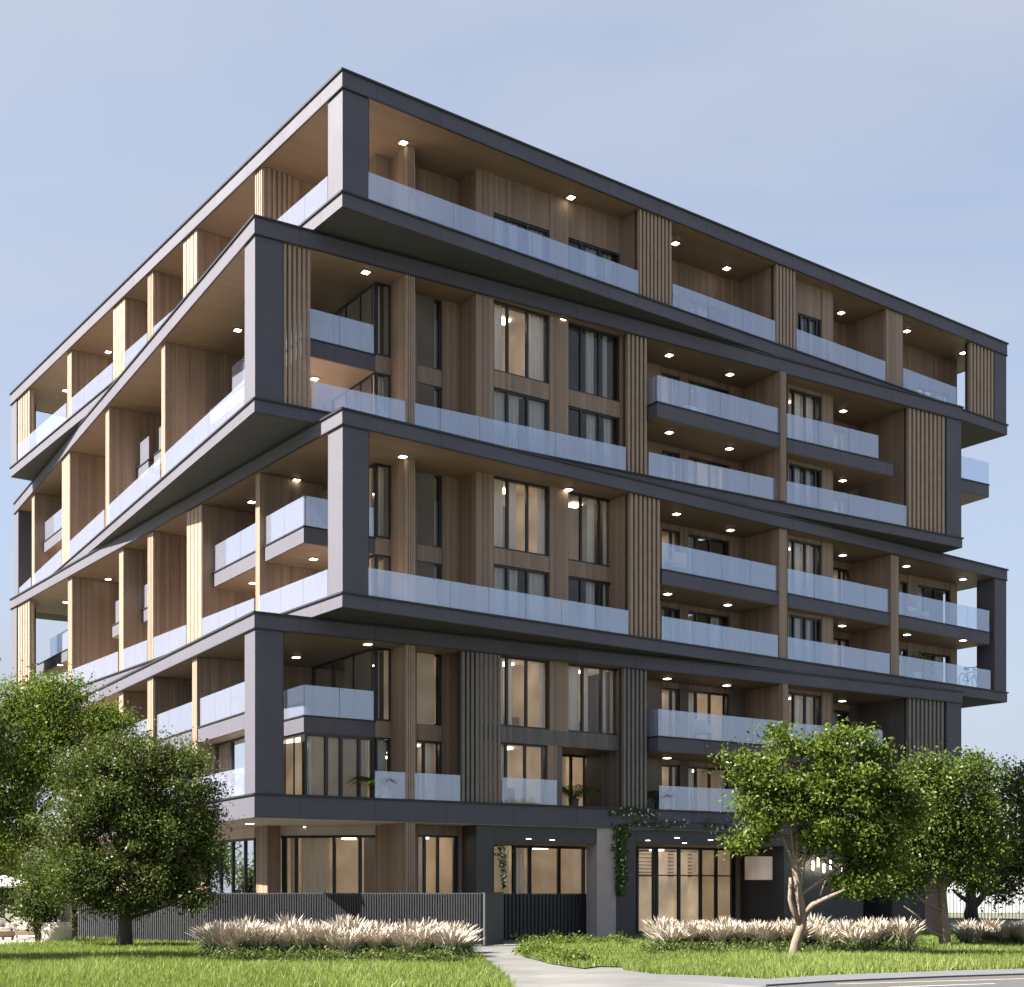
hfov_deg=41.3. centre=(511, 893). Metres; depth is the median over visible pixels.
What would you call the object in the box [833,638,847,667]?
window
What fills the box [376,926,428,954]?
plume plant
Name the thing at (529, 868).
window
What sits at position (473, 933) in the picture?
plume plant
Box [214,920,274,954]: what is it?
plume plant
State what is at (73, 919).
shrub
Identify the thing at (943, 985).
road marking
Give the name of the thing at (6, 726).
garden tree
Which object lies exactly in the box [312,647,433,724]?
window
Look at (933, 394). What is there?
window
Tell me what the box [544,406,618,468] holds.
window
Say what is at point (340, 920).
plume plant
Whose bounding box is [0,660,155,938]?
garden tree
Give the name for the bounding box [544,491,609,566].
window
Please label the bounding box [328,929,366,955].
plume plant
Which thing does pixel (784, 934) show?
plume plant
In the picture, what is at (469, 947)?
plume plant
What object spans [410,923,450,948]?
plume plant
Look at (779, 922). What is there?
plume plant
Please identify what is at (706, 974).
lawn
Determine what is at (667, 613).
window
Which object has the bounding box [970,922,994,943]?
plume plant
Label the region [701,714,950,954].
street tree
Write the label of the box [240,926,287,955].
plume plant
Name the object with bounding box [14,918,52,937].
outdoor sofa
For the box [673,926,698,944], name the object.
plume plant
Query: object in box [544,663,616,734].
window
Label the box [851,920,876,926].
plume plant
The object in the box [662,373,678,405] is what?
window
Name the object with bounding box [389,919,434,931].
plume plant
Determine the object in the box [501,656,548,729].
window
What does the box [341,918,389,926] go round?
plume plant
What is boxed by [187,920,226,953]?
plume plant
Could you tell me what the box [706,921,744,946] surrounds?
plume plant
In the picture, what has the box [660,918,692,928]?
plume plant
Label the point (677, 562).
balcony chair
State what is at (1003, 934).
plume plant
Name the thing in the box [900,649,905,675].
window
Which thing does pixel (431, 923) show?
plume plant
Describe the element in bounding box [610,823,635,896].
climbing plant
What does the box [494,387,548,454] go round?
window
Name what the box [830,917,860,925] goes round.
plume plant
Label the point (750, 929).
plume plant
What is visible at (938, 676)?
window
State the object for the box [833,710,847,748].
window
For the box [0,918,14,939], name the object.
outdoor sofa
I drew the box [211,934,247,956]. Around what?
plume plant
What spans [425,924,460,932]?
plume plant
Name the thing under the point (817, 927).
plume plant
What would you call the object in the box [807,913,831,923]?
plume plant
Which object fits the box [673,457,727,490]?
window
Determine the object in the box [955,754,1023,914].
street tree
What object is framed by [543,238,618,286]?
window
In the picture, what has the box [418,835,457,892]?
window
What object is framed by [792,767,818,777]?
window
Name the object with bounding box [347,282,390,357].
window
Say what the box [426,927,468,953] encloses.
plume plant
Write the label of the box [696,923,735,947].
plume plant
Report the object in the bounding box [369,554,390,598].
window
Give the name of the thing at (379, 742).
window
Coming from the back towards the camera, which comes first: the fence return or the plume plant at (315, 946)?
the fence return
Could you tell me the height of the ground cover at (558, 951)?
0.492 m
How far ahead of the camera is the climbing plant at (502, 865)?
48.56 m
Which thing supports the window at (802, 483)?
in the apartment building
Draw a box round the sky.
[0,0,1023,864]
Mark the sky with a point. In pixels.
(879, 144)
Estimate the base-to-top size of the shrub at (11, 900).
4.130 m
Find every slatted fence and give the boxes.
[78,893,481,944]
[504,893,585,938]
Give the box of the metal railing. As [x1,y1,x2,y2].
[949,880,1023,919]
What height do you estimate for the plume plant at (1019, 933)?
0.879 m
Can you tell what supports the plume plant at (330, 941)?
on the lawn at (206, 984)
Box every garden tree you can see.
[0,657,69,768]
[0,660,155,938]
[2,718,243,947]
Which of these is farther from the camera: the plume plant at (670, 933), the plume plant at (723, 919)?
the plume plant at (723, 919)
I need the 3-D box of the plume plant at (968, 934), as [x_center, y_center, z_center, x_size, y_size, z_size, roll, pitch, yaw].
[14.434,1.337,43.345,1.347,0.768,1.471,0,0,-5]
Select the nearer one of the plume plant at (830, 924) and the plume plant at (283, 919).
the plume plant at (283, 919)
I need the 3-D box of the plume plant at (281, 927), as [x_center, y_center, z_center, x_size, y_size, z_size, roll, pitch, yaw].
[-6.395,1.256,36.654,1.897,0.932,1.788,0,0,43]
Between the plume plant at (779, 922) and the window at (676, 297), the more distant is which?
the window at (676, 297)
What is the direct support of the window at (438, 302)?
in the apartment building
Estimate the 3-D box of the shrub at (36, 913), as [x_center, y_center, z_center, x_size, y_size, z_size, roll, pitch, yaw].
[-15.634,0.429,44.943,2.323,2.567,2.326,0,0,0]
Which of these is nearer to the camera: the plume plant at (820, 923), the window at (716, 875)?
the plume plant at (820, 923)
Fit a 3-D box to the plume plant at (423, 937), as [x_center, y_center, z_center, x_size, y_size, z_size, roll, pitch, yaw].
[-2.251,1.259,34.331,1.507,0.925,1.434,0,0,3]
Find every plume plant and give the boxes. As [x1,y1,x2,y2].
[187,919,251,956]
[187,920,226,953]
[189,922,213,950]
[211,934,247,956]
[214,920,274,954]
[222,916,268,930]
[229,919,275,938]
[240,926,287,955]
[263,924,284,943]
[266,924,283,933]
[266,932,301,954]
[267,924,310,953]
[269,912,311,928]
[276,920,328,954]
[279,920,314,931]
[292,924,336,953]
[299,925,347,954]
[313,926,357,952]
[320,914,355,928]
[324,914,375,934]
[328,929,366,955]
[333,926,380,955]
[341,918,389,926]
[355,927,401,954]
[359,921,386,933]
[366,918,400,928]
[371,925,394,951]
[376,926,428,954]
[380,924,417,933]
[388,931,426,954]
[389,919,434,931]
[398,917,441,928]
[405,925,440,954]
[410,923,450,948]
[420,927,485,957]
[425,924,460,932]
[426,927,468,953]
[436,920,473,949]
[441,921,493,948]
[445,925,480,951]
[452,927,483,953]
[640,915,678,940]
[642,926,656,942]
[645,923,674,946]
[652,924,689,948]
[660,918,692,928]
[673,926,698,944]
[680,920,717,947]
[689,919,710,926]
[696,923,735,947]
[698,924,721,944]
[706,915,740,926]
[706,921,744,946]
[718,920,762,945]
[736,921,764,944]
[739,920,781,946]
[752,929,791,947]
[761,918,792,926]
[772,923,794,946]
[774,921,818,945]
[796,924,820,948]
[806,922,834,944]
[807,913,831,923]
[807,918,833,925]
[807,926,840,945]
[818,919,840,929]
[827,919,864,945]
[829,927,850,946]
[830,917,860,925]
[838,927,872,946]
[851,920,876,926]
[852,924,887,945]
[853,916,872,924]
[856,917,895,925]
[859,917,907,947]
[882,916,928,949]
[885,916,923,943]
[950,918,978,938]
[951,925,989,944]
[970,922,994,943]
[976,917,1002,928]
[984,928,998,940]
[987,923,1020,943]
[996,919,1023,941]
[1007,922,1023,944]
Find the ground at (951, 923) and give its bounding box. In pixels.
[0,905,1023,931]
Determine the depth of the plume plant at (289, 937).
34.33 m
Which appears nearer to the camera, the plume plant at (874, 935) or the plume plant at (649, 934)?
the plume plant at (874, 935)
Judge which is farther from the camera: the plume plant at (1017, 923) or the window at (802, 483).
the window at (802, 483)
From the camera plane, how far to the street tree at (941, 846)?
41.65 m
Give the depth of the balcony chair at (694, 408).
54.46 m
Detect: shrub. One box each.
[0,847,61,922]
[3,868,72,941]
[57,869,84,936]
[899,652,939,678]
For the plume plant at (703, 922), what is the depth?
45.92 m
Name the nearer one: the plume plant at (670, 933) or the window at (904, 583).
the plume plant at (670, 933)
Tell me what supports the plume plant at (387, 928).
on the lawn at (206, 984)
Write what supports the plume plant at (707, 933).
on the lawn at (706, 974)
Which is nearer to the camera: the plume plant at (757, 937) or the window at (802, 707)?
the plume plant at (757, 937)
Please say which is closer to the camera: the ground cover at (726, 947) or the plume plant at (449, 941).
the plume plant at (449, 941)
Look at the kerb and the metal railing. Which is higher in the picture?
the metal railing
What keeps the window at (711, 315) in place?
in the apartment building
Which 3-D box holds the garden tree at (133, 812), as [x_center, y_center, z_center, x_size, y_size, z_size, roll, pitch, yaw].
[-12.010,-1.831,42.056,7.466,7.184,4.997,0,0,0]
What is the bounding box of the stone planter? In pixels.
[40,908,71,942]
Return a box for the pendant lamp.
[745,849,771,879]
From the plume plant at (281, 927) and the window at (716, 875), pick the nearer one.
the plume plant at (281, 927)
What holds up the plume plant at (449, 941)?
on the lawn at (206, 984)
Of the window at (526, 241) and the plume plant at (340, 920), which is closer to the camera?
the plume plant at (340, 920)
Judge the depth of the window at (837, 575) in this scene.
61.74 m
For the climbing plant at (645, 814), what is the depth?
51.88 m
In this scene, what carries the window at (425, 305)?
in the apartment building
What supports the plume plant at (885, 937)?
on the lawn at (706, 974)
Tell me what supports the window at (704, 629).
in the apartment building
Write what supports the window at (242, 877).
in the apartment building
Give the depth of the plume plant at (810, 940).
39.78 m
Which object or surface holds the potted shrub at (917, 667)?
on the apartment building
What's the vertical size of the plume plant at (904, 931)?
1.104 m
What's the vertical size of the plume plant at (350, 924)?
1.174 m
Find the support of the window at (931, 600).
in the apartment building
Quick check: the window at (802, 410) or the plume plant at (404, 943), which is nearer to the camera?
the plume plant at (404, 943)
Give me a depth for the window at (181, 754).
52.70 m
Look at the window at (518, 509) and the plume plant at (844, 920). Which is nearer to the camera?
the plume plant at (844, 920)
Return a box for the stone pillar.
[62,892,77,940]
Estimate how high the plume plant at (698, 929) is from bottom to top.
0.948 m
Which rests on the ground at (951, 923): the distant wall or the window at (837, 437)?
the distant wall
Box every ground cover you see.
[198,942,467,963]
[511,929,638,944]
[511,938,599,962]
[638,935,918,954]
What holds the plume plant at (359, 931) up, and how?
on the lawn at (206, 984)
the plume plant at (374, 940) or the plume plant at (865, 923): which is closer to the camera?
the plume plant at (374, 940)
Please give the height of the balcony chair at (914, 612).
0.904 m
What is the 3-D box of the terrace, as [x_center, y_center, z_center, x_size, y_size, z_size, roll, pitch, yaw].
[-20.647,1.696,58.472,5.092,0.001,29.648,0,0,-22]
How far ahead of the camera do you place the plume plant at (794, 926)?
39.26 m
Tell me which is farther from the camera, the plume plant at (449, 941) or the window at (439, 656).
the window at (439, 656)
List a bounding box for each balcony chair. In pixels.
[664,552,686,572]
[683,309,705,317]
[683,405,705,412]
[692,719,713,739]
[908,606,928,619]
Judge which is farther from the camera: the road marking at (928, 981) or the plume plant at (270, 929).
the plume plant at (270, 929)
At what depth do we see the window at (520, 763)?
50.59 m
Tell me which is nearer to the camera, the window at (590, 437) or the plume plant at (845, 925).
the plume plant at (845, 925)
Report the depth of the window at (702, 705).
57.27 m
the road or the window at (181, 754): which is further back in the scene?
the window at (181, 754)
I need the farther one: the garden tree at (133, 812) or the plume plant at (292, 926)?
the garden tree at (133, 812)
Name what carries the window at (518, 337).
in the apartment building
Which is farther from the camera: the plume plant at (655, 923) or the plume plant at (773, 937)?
the plume plant at (655, 923)
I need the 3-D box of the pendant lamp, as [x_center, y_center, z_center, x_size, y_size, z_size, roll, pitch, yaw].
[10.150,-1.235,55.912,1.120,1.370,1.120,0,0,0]
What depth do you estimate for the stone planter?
44.63 m
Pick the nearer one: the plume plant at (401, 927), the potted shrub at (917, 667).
the plume plant at (401, 927)
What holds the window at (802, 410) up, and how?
in the apartment building
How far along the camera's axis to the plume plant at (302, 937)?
34.23 m
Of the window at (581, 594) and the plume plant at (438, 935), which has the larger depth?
the window at (581, 594)
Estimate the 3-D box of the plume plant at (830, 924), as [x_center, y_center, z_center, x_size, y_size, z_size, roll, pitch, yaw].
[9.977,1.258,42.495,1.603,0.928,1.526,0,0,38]
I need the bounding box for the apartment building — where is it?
[9,67,1008,937]
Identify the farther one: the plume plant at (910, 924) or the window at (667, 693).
the window at (667, 693)
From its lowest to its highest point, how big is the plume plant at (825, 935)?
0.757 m
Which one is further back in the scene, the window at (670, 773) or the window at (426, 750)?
the window at (670, 773)
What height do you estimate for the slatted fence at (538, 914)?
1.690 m
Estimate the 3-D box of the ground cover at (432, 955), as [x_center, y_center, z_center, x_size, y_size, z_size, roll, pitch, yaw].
[-4.196,1.437,32.711,6.412,0.517,2.716,0,0,0]
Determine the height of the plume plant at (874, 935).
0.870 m
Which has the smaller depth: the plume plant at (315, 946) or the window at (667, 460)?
the plume plant at (315, 946)
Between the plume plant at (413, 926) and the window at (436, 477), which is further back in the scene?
the window at (436, 477)
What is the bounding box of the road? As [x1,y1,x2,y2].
[764,975,1023,986]
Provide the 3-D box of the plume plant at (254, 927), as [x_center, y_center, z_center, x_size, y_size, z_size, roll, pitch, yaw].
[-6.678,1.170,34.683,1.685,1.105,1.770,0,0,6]
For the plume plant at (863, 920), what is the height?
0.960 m
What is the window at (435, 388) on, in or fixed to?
in the apartment building
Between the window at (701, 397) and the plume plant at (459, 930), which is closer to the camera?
the plume plant at (459, 930)
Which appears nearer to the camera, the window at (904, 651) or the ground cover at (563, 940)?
the ground cover at (563, 940)
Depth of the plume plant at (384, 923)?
39.68 m
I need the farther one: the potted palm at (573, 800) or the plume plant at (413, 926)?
the potted palm at (573, 800)
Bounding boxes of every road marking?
[846,978,1023,983]
[902,983,994,986]
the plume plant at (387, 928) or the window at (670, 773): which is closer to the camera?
the plume plant at (387, 928)
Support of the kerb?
on the path
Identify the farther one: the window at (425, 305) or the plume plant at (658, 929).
the window at (425, 305)
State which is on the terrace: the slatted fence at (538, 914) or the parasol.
the parasol
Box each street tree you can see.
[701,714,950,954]
[838,738,1021,945]
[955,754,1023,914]
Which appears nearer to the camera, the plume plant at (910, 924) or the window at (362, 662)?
the plume plant at (910, 924)
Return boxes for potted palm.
[350,776,403,797]
[562,784,603,805]
[647,790,680,808]
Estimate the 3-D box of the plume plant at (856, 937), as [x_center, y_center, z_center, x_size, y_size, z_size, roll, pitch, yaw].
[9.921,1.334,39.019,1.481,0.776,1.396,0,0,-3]
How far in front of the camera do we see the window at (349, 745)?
46.48 m
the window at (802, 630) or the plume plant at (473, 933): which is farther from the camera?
the window at (802, 630)
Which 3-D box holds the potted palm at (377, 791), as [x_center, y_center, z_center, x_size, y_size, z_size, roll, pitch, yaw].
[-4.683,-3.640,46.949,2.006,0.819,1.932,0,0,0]
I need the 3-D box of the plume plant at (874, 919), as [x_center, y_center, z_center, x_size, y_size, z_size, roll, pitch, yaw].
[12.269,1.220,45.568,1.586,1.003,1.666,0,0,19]
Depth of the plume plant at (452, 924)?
38.94 m
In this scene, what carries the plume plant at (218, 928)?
on the lawn at (206, 984)
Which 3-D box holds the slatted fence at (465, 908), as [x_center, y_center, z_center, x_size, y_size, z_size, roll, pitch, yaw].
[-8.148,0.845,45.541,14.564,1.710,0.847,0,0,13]
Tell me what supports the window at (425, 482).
in the apartment building
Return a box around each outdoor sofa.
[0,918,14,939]
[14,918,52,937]
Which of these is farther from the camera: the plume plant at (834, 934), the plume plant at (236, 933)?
the plume plant at (834, 934)
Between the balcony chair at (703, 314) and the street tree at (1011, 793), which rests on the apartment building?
the balcony chair at (703, 314)
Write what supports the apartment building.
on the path
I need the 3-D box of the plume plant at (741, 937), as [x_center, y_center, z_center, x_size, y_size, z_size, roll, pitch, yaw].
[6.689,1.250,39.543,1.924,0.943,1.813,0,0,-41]
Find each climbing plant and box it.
[494,845,512,888]
[609,804,732,830]
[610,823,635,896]
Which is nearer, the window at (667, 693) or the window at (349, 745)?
the window at (349, 745)
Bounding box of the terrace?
[0,936,42,943]
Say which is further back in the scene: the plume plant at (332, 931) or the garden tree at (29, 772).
the garden tree at (29, 772)
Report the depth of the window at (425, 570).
48.25 m
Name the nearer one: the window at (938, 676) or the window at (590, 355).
the window at (590, 355)
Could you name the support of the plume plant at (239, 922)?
on the lawn at (206, 984)
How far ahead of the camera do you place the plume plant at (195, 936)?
38.69 m
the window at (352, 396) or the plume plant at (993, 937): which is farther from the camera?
the window at (352, 396)
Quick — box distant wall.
[947,875,1023,912]
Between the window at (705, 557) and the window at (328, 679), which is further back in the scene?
the window at (705, 557)
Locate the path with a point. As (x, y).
(526, 971)
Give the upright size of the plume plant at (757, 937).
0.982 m
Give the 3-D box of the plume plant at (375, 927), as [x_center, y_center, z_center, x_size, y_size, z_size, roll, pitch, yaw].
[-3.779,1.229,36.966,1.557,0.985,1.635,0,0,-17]
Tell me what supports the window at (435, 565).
in the apartment building
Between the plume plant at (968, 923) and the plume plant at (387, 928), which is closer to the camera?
the plume plant at (387, 928)
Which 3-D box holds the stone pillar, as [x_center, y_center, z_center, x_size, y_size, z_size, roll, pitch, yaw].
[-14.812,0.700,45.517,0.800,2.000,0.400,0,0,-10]
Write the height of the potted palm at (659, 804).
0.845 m
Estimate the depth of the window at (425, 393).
48.30 m
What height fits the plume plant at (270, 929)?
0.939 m
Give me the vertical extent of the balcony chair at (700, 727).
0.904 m
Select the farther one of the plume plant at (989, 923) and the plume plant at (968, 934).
the plume plant at (989, 923)
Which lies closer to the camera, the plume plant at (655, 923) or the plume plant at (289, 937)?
the plume plant at (289, 937)
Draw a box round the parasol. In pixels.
[0,875,23,937]
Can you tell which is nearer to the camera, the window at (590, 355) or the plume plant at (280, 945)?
the plume plant at (280, 945)
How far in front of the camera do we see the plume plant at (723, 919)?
45.04 m
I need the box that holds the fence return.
[482,892,503,944]
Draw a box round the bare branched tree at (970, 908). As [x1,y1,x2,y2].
[950,861,1016,918]
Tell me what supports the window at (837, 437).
in the apartment building
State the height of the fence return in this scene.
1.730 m
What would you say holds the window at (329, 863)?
in the apartment building
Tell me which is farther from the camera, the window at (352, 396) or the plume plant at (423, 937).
the window at (352, 396)
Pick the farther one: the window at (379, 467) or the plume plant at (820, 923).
the window at (379, 467)
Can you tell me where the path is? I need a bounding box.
[473,934,761,986]
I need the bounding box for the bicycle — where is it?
[958,666,980,687]
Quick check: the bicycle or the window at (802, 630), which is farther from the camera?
the bicycle
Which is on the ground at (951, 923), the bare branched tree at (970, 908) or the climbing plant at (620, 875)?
the bare branched tree at (970, 908)
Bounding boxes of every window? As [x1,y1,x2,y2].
[171,754,191,803]
[206,838,300,892]
[215,736,244,798]
[282,835,374,892]
[284,733,365,796]
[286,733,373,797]
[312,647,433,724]
[331,282,433,368]
[331,372,433,428]
[345,647,390,721]
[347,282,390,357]
[347,372,390,417]
[369,463,390,539]
[369,463,433,546]
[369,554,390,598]
[369,554,433,604]
[369,737,390,797]
[386,740,440,799]
[417,652,440,725]
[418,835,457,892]
[434,299,440,370]
[434,387,440,430]
[434,475,440,547]
[434,563,440,605]
[494,213,548,261]
[494,300,548,398]
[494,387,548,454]
[494,476,548,556]
[494,564,548,621]
[494,845,585,894]
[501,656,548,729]
[501,742,546,804]
[531,322,618,413]
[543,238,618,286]
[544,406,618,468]
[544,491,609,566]
[544,576,609,630]
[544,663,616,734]
[562,754,586,805]
[636,846,735,933]
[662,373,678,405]
[662,381,727,457]
[662,450,678,480]
[662,529,678,568]
[662,607,678,641]
[662,687,678,736]
[662,764,678,809]
[672,294,678,307]
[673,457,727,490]
[674,299,727,324]
[674,611,727,649]
[674,690,727,740]
[689,534,727,580]
[689,766,727,811]
[789,389,819,444]
[789,463,819,508]
[789,539,819,598]
[789,615,819,662]
[789,692,819,746]
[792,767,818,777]
[798,313,819,357]
[833,428,847,450]
[833,497,847,513]
[833,568,847,603]
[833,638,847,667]
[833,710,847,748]
[900,582,905,615]
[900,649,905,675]
[918,387,948,401]
[918,585,948,623]
[918,652,948,682]
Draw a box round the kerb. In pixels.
[625,969,1023,986]

